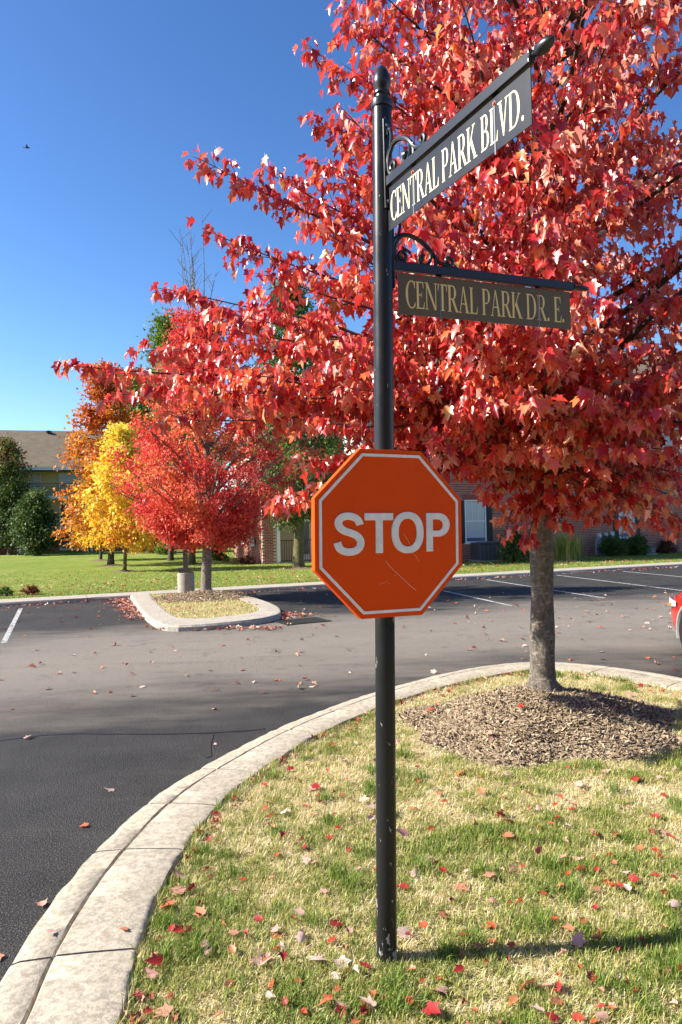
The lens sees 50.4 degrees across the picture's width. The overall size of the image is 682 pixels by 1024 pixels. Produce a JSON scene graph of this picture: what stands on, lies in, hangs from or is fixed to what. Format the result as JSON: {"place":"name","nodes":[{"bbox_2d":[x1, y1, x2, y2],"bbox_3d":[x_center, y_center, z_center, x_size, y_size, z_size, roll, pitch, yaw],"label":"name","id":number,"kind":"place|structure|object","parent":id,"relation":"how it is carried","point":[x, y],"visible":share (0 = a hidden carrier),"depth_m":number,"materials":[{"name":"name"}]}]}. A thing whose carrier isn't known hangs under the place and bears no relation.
{"place":"outdoors","nodes":[
{"label":"outdoors","id":0,"kind":"place"},
{"bbox_2d":[151,593,258,618],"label":"planter ground","id":1,"kind":"structure","parent":0,"point":[189,616],"depth_m":16.83,"materials":[{"name":"plant"}]},
{"bbox_2d":[170,422,194,592],"bbox_3d":[-4.505,-0.036,20.623,0.480,4.950,0.990,-1,-1,0],"label":"light pole","id":2,"kind":"object","parent":1,"relation":"on","point":[185,579],"visible":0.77,"depth_m":20.69,"materials":[{"name":"concrete"}]},
{"bbox_2d":[149,588,257,602],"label":"planter mulch","id":3,"kind":"object","parent":1,"relation":"on","point":[205,595],"visible":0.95,"depth_m":19.14,"materials":[{"name":"wood"}]},
{"bbox_2d":[99,211,324,589],"bbox_3d":[-3.822,-3.054,20.044,5.799,10.904,6.120,-1,-1,-24],"label":"maple tree","id":4,"kind":"object","parent":1,"relation":"on","point":[196,524],"visible":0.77,"depth_m":19.22,"materials":[{"name":"red plant"}]},
{"bbox_2d":[0,567,681,981],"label":"asphalt","id":5,"kind":"structure","parent":0,"point":[54,795],"depth_m":9.77,"materials":[{"name":"asphalt"}]},
{"bbox_2d":[35,898,47,906],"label":"fallen leaf","id":6,"kind":"object","parent":5,"relation":"on","point":[41,903],"visible":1,"depth_m":3.87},
{"bbox_2d":[0,728,264,740],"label":"crack seal","id":7,"kind":"object","parent":5,"relation":"on","point":[141,733],"visible":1,"depth_m":7.07,"materials":[{"name":"black"}]},
{"bbox_2d":[130,594,280,631],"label":"planter kerb","id":8,"kind":"structure","parent":5,"relation":"on","point":[154,614],"depth_m":15.01,"materials":[{"name":"concrete"}]},
{"bbox_2d":[199,734,213,757],"bbox_3d":[-1.233,2.136,6.628,0.123,0.001,0.722,-1,-1,-9],"label":"asphalt patch","id":9,"kind":"object","parent":5,"relation":"on","point":[205,748],"visible":1,"depth_m":6.63,"materials":[{"name":"asphalt"}]},
{"bbox_2d":[273,617,331,625],"bbox_3d":[-0.803,2.261,15.022,1.000,0.015,0.720,-1,-1,-29],"label":"storm drain","id":10,"kind":"object","parent":5,"relation":"on","point":[305,620],"visible":0.98,"depth_m":14.99,"materials":[{"name":"grey metal"}]},
{"bbox_2d":[0,566,678,694],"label":"road leaf litter","id":11,"kind":"object","parent":5,"relation":"on","point":[128,603],"visible":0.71,"depth_m":15.92,"materials":[{"name":"plant"}]},
{"bbox_2d":[0,662,681,1023],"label":"kerb","id":12,"kind":"structure","parent":5,"relation":"on","point":[76,967],"depth_m":3.82,"materials":[{"name":"concrete"}]},
{"bbox_2d":[1,571,681,642],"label":"road markings","id":13,"kind":"object","parent":5,"relation":"on","point":[9,630],"visible":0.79,"depth_m":18.34,"materials":[{"name":"paint"}]},
{"bbox_2d":[667,592,681,644],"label":"red car","id":14,"kind":"object","parent":5,"relation":"on","point":[675,603],"visible":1,"depth_m":10.68,"materials":[{"name":"red paint"}]},
{"bbox_2d":[0,542,681,598],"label":"lawn","id":15,"kind":"structure","parent":0,"point":[14,564],"depth_m":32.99,"materials":[{"name":"plant"}]},
{"bbox_2d":[0,586,13,595],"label":"kerb shrub","id":16,"kind":"object","parent":15,"relation":"on","point":[4,590],"visible":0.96,"depth_m":21.59,"materials":[{"name":"green plant"}]},
{"bbox_2d":[0,433,37,554],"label":"green tree","id":17,"kind":"object","parent":15,"relation":"on","point":[16,485],"visible":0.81,"depth_m":59.06,"materials":[{"name":"green plant"}]},
{"bbox_2d":[19,584,39,594],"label":"kerb shrub","id":18,"kind":"object","parent":15,"relation":"on","point":[33,589],"visible":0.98,"depth_m":21.66,"materials":[{"name":"red plant"}]},
{"bbox_2d":[2,486,68,555],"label":"green tree","id":19,"kind":"object","parent":15,"relation":"on","point":[35,519],"visible":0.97,"depth_m":56.16,"materials":[{"name":"green plant"}]},
{"bbox_2d":[64,474,108,559],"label":"orange tree","id":20,"kind":"object","parent":15,"relation":"on","point":[100,553],"visible":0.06,"depth_m":44.54,"materials":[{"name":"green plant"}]},
{"bbox_2d":[50,358,158,564],"bbox_3d":[-11.798,-2.584,38.294,6.892,10.996,6.502,-2,-1,34],"label":"oak tree","id":21,"kind":"object","parent":15,"relation":"on","point":[97,392],"visible":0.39,"depth_m":37.55,"materials":[{"name":"orange plant"}]},
{"bbox_2d":[99,564,121,566],"bbox_3d":[-12.133,2.788,38.141,1.810,0.090,1.800,-2,-1,39],"label":"mulch ring","id":22,"kind":"object","parent":15,"relation":"on","point":[106,565],"visible":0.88,"depth_m":37.73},
{"bbox_2d":[0,430,224,553],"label":"apartment building","id":23,"kind":"structure","parent":15,"relation":"on","point":[42,449],"depth_m":65.33,"materials":[{"name":"beige"}]},
{"bbox_2d":[29,473,41,488],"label":"window","id":24,"kind":"structure","parent":23,"relation":"in","point":[36,477],"depth_m":64.74,"materials":[{"name":"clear glass"}]},
{"bbox_2d":[59,473,80,495],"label":"window","id":25,"kind":"structure","parent":23,"relation":"in","point":[63,477],"depth_m":65.47,"materials":[{"name":"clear glass"}]},
{"bbox_2d":[59,502,80,524],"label":"door","id":26,"kind":"structure","parent":23,"relation":"in","point":[63,505],"depth_m":65.31,"materials":[{"name":"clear glass"}]},
{"bbox_2d":[60,529,80,549],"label":"door","id":27,"kind":"structure","parent":23,"relation":"in","point":[62,547],"depth_m":65.36,"materials":[{"name":"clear glass"}]},
{"bbox_2d":[69,421,164,569],"bbox_3d":[-9.749,-0.674,32.710,4.576,6.883,4.204,-1,-1,0],"label":"yellow tree","id":28,"kind":"object","parent":15,"relation":"on","point":[134,538],"visible":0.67,"depth_m":31.95,"materials":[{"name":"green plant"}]},
{"bbox_2d":[109,570,137,572],"bbox_3d":[-9.647,2.635,32.441,1.506,0.090,1.523,-1,-1,0],"label":"mulch ring","id":29,"kind":"object","parent":15,"relation":"on","point":[120,571],"visible":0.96,"depth_m":32.07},
{"bbox_2d":[99,365,163,552],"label":"lime tree","id":30,"kind":"object","parent":15,"relation":"on","point":[135,387],"visible":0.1,"depth_m":55.04,"materials":[{"name":"green plant"}]},
{"bbox_2d":[145,534,162,553],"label":"red shrub","id":31,"kind":"object","parent":15,"relation":"on","point":[150,550],"visible":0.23,"depth_m":55.32,"materials":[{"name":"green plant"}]},
{"bbox_2d":[154,541,176,554],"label":"lime shrub","id":32,"kind":"object","parent":15,"relation":"on","point":[162,550],"visible":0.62,"depth_m":51.82,"materials":[{"name":"green plant"}]},
{"bbox_2d":[139,406,201,560],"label":"lawn tree","id":33,"kind":"object","parent":15,"relation":"on","point":[170,555],"visible":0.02,"depth_m":42.16,"materials":[{"name":"red plant"}]},
{"bbox_2d":[130,304,220,552],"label":"tall green tree","id":34,"kind":"object","parent":15,"relation":"on","point":[161,328],"visible":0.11,"depth_m":54.56,"materials":[{"name":"green plant"}]},
{"bbox_2d":[144,384,235,563],"bbox_3d":[-7.679,-2.424,37.804,5.124,10.462,5.473,-1,-1,0],"label":"lawn tree","id":35,"kind":"object","parent":15,"relation":"on","point":[191,558],"visible":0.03,"depth_m":37.49,"materials":[{"name":"red plant"}]},
{"bbox_2d":[212,542,229,561],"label":"round shrub","id":36,"kind":"object","parent":15,"relation":"on","point":[216,556],"visible":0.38,"depth_m":40.13,"materials":[{"name":"green plant"}]},
{"bbox_2d":[238,555,255,564],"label":"foundation shrub","id":37,"kind":"object","parent":15,"relation":"on","point":[247,560],"visible":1,"depth_m":36.13,"materials":[{"name":"red plant"}]},
{"bbox_2d":[225,406,342,563],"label":"brick building wing","id":38,"kind":"structure","parent":15,"relation":"on","point":[276,546],"depth_m":37.53,"materials":[{"name":"brick"}]},
{"bbox_2d":[304,519,311,559],"bbox_3d":[-1.969,1.444,38.114,0.950,2.150,0.045,-1,-1,-17],"label":"door","id":39,"kind":"structure","parent":38,"relation":"in","point":[308,526],"depth_m":38.17,"materials":[{"name":"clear glass"}]},
{"bbox_2d":[278,567,311,568],"bbox_3d":[-1.958,2.441,31.920,2.034,0.090,2.083,-1,-1,0],"label":"mulch ring","id":40,"kind":"object","parent":15,"relation":"on","point":[297,568],"visible":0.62,"depth_m":31.51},
{"bbox_2d":[238,279,356,566],"bbox_3d":[-1.921,-4.141,32.310,5.378,13.445,5.481,-1,-1,-33],"label":"green tree","id":41,"kind":"object","parent":15,"relation":"on","point":[297,520],"visible":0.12,"depth_m":31.69,"materials":[{"name":"green plant"}]},
{"bbox_2d":[0,555,678,614],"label":"lawn leaf litter","id":42,"kind":"object","parent":15,"relation":"on","point":[265,579],"visible":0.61,"depth_m":25.97,"materials":[{"name":"plant"}]},
{"bbox_2d":[469,541,500,561],"bbox_3d":[6.770,1.859,34.111,1.205,0.968,1.205,-1,-1,-17],"label":"air conditioner","id":43,"kind":"object","parent":15,"relation":"on","point":[483,551],"visible":0.83,"depth_m":33.64,"materials":[{"name":"grey"}]},
{"bbox_2d":[322,335,681,560],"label":"brick apartment building","id":44,"kind":"structure","parent":15,"relation":"on","point":[476,525],"depth_m":35.25,"materials":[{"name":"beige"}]},
{"bbox_2d":[464,500,486,543],"bbox_3d":[6.406,0.473,34.487,1.208,2.092,0.110,-1,-1,-17],"label":"window","id":45,"kind":"structure","parent":44,"relation":"in","point":[475,515],"depth_m":34.49,"materials":[{"name":"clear glass"}]},
{"bbox_2d":[618,502,634,538],"bbox_3d":[14.562,0.319,36.979,1.040,2.092,0.110,-1,-1,-17],"label":"window","id":46,"kind":"structure","parent":44,"relation":"in","point":[620,514],"depth_m":36.95,"materials":[{"name":"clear glass"}]},
{"bbox_2d":[493,526,529,562],"bbox_3d":[7.744,1.531,32.565,1.897,1.772,1.919,-1,-1,-18],"label":"foundation shrub","id":47,"kind":"object","parent":15,"relation":"on","point":[513,551],"visible":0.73,"depth_m":32.23,"materials":[{"name":"green plant"}]},
{"bbox_2d":[596,533,634,556],"bbox_3d":[13.336,1.654,35.602,1.736,1.503,1.897,-1,-1,0],"label":"foundation shrub","id":48,"kind":"object","parent":15,"relation":"on","point":[611,547],"visible":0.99,"depth_m":35.30,"materials":[{"name":"green plant"}]},
{"bbox_2d":[619,533,654,554],"bbox_3d":[14.670,1.627,35.886,1.625,1.279,1.687,-1,-1,0],"label":"foundation shrub","id":49,"kind":"object","parent":15,"relation":"on","point":[639,545],"visible":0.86,"depth_m":35.84,"materials":[{"name":"green plant"}]},
{"bbox_2d":[643,545,657,554],"bbox_3d":[15.410,1.908,36.463,0.660,0.532,0.660,-1,-1,-17],"label":"air conditioner","id":50,"kind":"object","parent":15,"relation":"on","point":[653,552],"visible":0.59,"depth_m":36.23,"materials":[{"name":"grey"}]},
{"bbox_2d":[656,539,679,553],"bbox_3d":[16.680,1.775,37.157,1.262,0.874,1.230,-1,-1,0],"label":"foundation shrub","id":51,"kind":"object","parent":15,"relation":"on","point":[666,546],"visible":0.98,"depth_m":37.07,"materials":[{"name":"red plant"}]},
{"bbox_2d":[0,562,681,606],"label":"curb","id":52,"kind":"structure","parent":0,"point":[103,597],"depth_m":22.49,"materials":[{"name":"concrete"}]},
{"bbox_2d":[0,0,681,511],"label":"sky","id":53,"kind":"structure","parent":0,"point":[107,98],"materials":[{"name":"blue"}]},
{"bbox_2d":[120,669,681,1023],"bbox_3d":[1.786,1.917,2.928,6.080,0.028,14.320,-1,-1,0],"label":"grass","id":54,"kind":"structure","parent":0,"point":[455,813],"depth_m":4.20,"materials":[{"name":"plant"}]},
{"bbox_2d":[145,967,158,978],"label":"fallen leaf","id":55,"kind":"object","parent":54,"relation":"on","point":[153,972],"visible":1,"depth_m":3.07,"materials":[{"name":"plant"}]},
{"bbox_2d":[144,952,164,964],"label":"fallen leaf","id":56,"kind":"object","parent":54,"relation":"on","point":[154,959],"visible":1,"depth_m":3.13,"materials":[{"name":"plant"}]},
{"bbox_2d":[153,1002,175,1017],"bbox_3d":[-0.686,1.955,2.839,0.104,0.023,0.094,-1,-1,-17],"label":"fallen leaf","id":57,"kind":"object","parent":54,"relation":"on","point":[168,1007],"visible":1,"depth_m":2.84,"materials":[{"name":"plant"}]},
{"bbox_2d":[163,899,180,904],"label":"fallen leaf","id":58,"kind":"object","parent":54,"relation":"on","point":[169,902],"visible":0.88,"depth_m":3.68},
{"bbox_2d":[169,883,185,893],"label":"fallen leaf","id":59,"kind":"object","parent":54,"relation":"on","point":[179,889],"visible":1,"depth_m":3.78,"materials":[{"name":"plant"}]},
{"bbox_2d":[171,924,183,932],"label":"fallen leaf","id":60,"kind":"object","parent":54,"relation":"on","point":[180,928],"visible":0.97,"depth_m":3.39,"materials":[{"name":"plant"}]},
{"bbox_2d":[193,905,205,917],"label":"fallen leaf","id":61,"kind":"object","parent":54,"relation":"on","point":[199,911],"visible":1,"depth_m":3.55,"materials":[{"name":"plant"}]},
{"bbox_2d":[228,928,238,934],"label":"fallen leaf","id":62,"kind":"object","parent":54,"relation":"on","point":[232,932],"visible":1,"depth_m":3.36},
{"bbox_2d":[253,914,264,921],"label":"fallen leaf","id":63,"kind":"object","parent":54,"relation":"on","point":[258,917],"visible":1,"depth_m":3.46,"materials":[{"name":"plant"}]},
{"bbox_2d":[254,951,272,965],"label":"fallen leaf","id":64,"kind":"object","parent":54,"relation":"on","point":[260,958],"visible":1,"depth_m":3.15,"materials":[{"name":"plant"}]},
{"bbox_2d":[271,924,280,931],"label":"fallen leaf","id":65,"kind":"object","parent":54,"relation":"on","point":[275,928],"visible":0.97,"depth_m":3.37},
{"bbox_2d":[271,931,282,939],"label":"fallen leaf","id":66,"kind":"object","parent":54,"relation":"on","point":[278,935],"visible":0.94,"depth_m":3.35,"materials":[{"name":"plant"}]},
{"bbox_2d":[278,951,288,961],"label":"fallen leaf","id":67,"kind":"object","parent":54,"relation":"on","point":[283,954],"visible":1,"depth_m":3.15,"materials":[{"name":"plant"}]},
{"bbox_2d":[293,906,304,914],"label":"fallen leaf","id":68,"kind":"object","parent":54,"relation":"on","point":[300,911],"visible":1,"depth_m":3.51,"materials":[{"name":"plant"}]},
{"bbox_2d":[294,929,306,943],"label":"fallen leaf","id":69,"kind":"object","parent":54,"relation":"on","point":[301,934],"visible":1,"depth_m":3.30,"materials":[{"name":"plant"}]},
{"bbox_2d":[302,855,310,863],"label":"fallen leaf","id":70,"kind":"object","parent":54,"relation":"on","point":[306,859],"visible":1,"depth_m":4.08,"materials":[{"name":"plant"}]},
{"bbox_2d":[310,955,324,959],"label":"fallen leaf","id":71,"kind":"object","parent":54,"relation":"on","point":[315,957],"visible":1,"depth_m":3.16,"materials":[{"name":"plant"}]},
{"bbox_2d":[331,971,340,978],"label":"fallen leaf","id":72,"kind":"object","parent":54,"relation":"on","point":[334,973],"visible":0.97,"depth_m":3.04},
{"bbox_2d":[329,919,343,926],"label":"fallen leaf","id":73,"kind":"object","parent":54,"relation":"on","point":[332,921],"visible":1,"depth_m":3.42,"materials":[{"name":"plant"}]},
{"bbox_2d":[333,999,349,1006],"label":"fallen leaf","id":74,"kind":"object","parent":54,"relation":"on","point":[341,1002],"visible":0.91,"depth_m":2.85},
{"bbox_2d":[334,955,351,971],"bbox_3d":[0.000,1.946,3.126,0.076,0.037,0.130,-12,9,-31],"label":"fallen leaf","id":75,"kind":"object","parent":54,"relation":"on","point":[338,962],"visible":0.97,"depth_m":3.12,"materials":[{"name":"plant"}]},
{"bbox_2d":[358,961,370,967],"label":"fallen leaf","id":76,"kind":"object","parent":54,"relation":"on","point":[363,964],"visible":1,"depth_m":3.08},
{"bbox_2d":[51,0,681,692],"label":"maple tree","id":77,"kind":"object","parent":54,"relation":"on","point":[501,384],"visible":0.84,"depth_m":5.92,"materials":[{"name":"red plant"}]},
{"bbox_2d":[357,995,375,1006],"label":"fallen leaf","id":78,"kind":"object","parent":54,"relation":"on","point":[370,1002],"visible":1,"depth_m":2.84,"materials":[{"name":"plant"}]},
{"bbox_2d":[121,672,663,1023],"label":"kerb leaf litter","id":79,"kind":"object","parent":54,"relation":"on","point":[138,994],"visible":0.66,"depth_m":4.65,"materials":[{"name":"plant"}]},
{"bbox_2d":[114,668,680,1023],"bbox_3d":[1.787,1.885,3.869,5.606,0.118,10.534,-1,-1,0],"label":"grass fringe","id":80,"kind":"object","parent":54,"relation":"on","point":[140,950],"depth_m":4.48,"materials":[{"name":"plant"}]},
{"bbox_2d":[121,672,681,1023],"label":"grass leaf litter","id":81,"kind":"object","parent":54,"relation":"on","point":[513,999],"depth_m":3.30,"materials":[{"name":"plant"}]},
{"bbox_2d":[396,827,409,836],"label":"fallen leaf","id":82,"kind":"object","parent":54,"relation":"on","point":[403,832],"visible":0.97,"depth_m":4.39,"materials":[{"name":"plant"}]},
{"bbox_2d":[397,882,408,888],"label":"fallen leaf","id":83,"kind":"object","parent":54,"relation":"on","point":[402,886],"visible":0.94,"depth_m":3.75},
{"bbox_2d":[397,925,413,940],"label":"fallen leaf","id":84,"kind":"object","parent":54,"relation":"on","point":[402,931],"visible":0.91,"depth_m":3.33,"materials":[{"name":"plant"}]},
{"bbox_2d":[402,995,412,1003],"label":"fallen leaf","id":85,"kind":"object","parent":54,"relation":"on","point":[409,998],"visible":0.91,"depth_m":2.86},
{"bbox_2d":[421,1001,440,1015],"bbox_3d":[0.339,1.912,2.797,0.081,0.013,0.135,-23,-1,-39],"label":"fallen leaf","id":86,"kind":"object","parent":54,"relation":"on","point":[431,1007],"visible":1,"depth_m":2.79,"materials":[{"name":"plant"}]},
{"bbox_2d":[433,985,448,993],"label":"fallen leaf","id":87,"kind":"object","parent":54,"relation":"on","point":[440,989],"visible":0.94,"depth_m":2.92,"materials":[{"name":"plant"}]},
{"bbox_2d":[452,964,464,972],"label":"fallen leaf","id":88,"kind":"object","parent":54,"relation":"on","point":[459,968],"visible":1,"depth_m":3.04,"materials":[{"name":"plant"}]},
{"bbox_2d":[450,882,469,891],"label":"fallen leaf","id":89,"kind":"object","parent":54,"relation":"on","point":[458,886],"visible":0.97,"depth_m":3.75,"materials":[{"name":"plant"}]},
{"bbox_2d":[371,34,588,965],"bbox_3d":[0.559,0.035,3.095,0.924,4.078,1.514,-2,-1,22],"label":"sign post","id":90,"kind":"object","parent":54,"relation":"on","point":[388,260],"visible":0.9,"depth_m":3.17,"materials":[{"name":"metal"}]},
{"bbox_2d":[311,449,461,618],"bbox_3d":[0.212,0.092,3.155,0.728,0.728,0.049,-1,-1,-25],"label":"stop sign","id":91,"kind":"object","parent":90,"relation":"attached to","point":[386,534],"visible":1,"depth_m":3.13,"materials":[{"name":"metal"}]},
{"bbox_2d":[388,66,532,231],"bbox_3d":[0.413,-1.338,2.765,0.016,0.215,0.932,-1,-1,-26],"label":"street name sign","id":92,"kind":"object","parent":90,"relation":"hanging from","point":[501,119],"visible":1,"depth_m":2.67,"materials":[{"name":"black"}]},
{"bbox_2d":[397,272,570,329],"bbox_3d":[0.695,-0.989,3.420,0.945,0.213,0.016,-1,-1,-21],"label":"street name sign","id":93,"kind":"object","parent":90,"relation":"hanging from","point":[440,297],"visible":1,"depth_m":3.40,"materials":[{"name":"brown"}]},
{"bbox_2d":[483,871,495,877],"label":"fallen leaf","id":94,"kind":"object","parent":54,"relation":"on","point":[488,874],"visible":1,"depth_m":3.84,"materials":[{"name":"plant"}]},
{"bbox_2d":[501,832,512,836],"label":"fallen leaf","id":95,"kind":"object","parent":54,"relation":"on","point":[506,834],"visible":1,"depth_m":4.32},
{"bbox_2d":[507,940,515,946],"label":"fallen leaf","id":96,"kind":"object","parent":54,"relation":"on","point":[510,944],"visible":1,"depth_m":3.21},
{"bbox_2d":[518,978,534,991],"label":"fallen leaf","id":97,"kind":"object","parent":54,"relation":"on","point":[528,982],"visible":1,"depth_m":2.93,"materials":[{"name":"plant"}]},
{"bbox_2d":[528,1003,544,1011],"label":"fallen leaf","id":98,"kind":"object","parent":54,"relation":"on","point":[538,1008],"visible":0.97,"depth_m":2.77,"materials":[{"name":"plant"}]},
{"bbox_2d":[395,682,681,770],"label":"mulch mound","id":99,"kind":"object","parent":54,"relation":"on","point":[541,726],"visible":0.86,"depth_m":6.26,"materials":[{"name":"wood"}]},
{"bbox_2d":[536,846,542,854],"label":"fallen leaf","id":100,"kind":"object","parent":54,"relation":"on","point":[538,849],"visible":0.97,"depth_m":4.13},
{"bbox_2d":[549,978,560,991],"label":"fallen leaf","id":101,"kind":"object","parent":54,"relation":"on","point":[558,987],"visible":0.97,"depth_m":2.92,"materials":[{"name":"plant"}]},
{"bbox_2d":[549,995,563,1004],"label":"fallen leaf","id":102,"kind":"object","parent":54,"relation":"on","point":[555,999],"visible":1,"depth_m":2.83,"materials":[{"name":"plant"}]},
{"bbox_2d":[571,930,587,948],"bbox_3d":[1.047,1.901,3.213,0.076,0.031,0.118,3,12,37],"label":"fallen leaf","id":103,"kind":"object","parent":54,"relation":"on","point":[577,939],"visible":1,"depth_m":3.22,"materials":[{"name":"plant"}]},
{"bbox_2d":[587,970,597,980],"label":"fallen leaf","id":104,"kind":"object","parent":54,"relation":"on","point":[589,974],"visible":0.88,"depth_m":2.97,"materials":[{"name":"plant"}]},
{"bbox_2d":[595,1011,608,1022],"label":"fallen leaf","id":105,"kind":"object","parent":54,"relation":"on","point":[602,1016],"visible":1,"depth_m":2.73,"materials":[{"name":"plant"}]},
{"bbox_2d":[629,873,639,881],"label":"fallen leaf","id":106,"kind":"object","parent":54,"relation":"on","point":[633,877],"visible":1,"depth_m":3.76,"materials":[{"name":"plant"}]},
{"bbox_2d":[667,899,680,907],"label":"fallen leaf","id":107,"kind":"object","parent":54,"relation":"on","point":[675,903],"visible":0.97,"depth_m":3.51,"materials":[{"name":"plant"}]},
{"bbox_2d":[552,530,587,560],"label":"ornamental grass","id":108,"kind":"object","parent":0,"point":[565,548],"depth_m":32.36,"materials":[{"name":"plant"}]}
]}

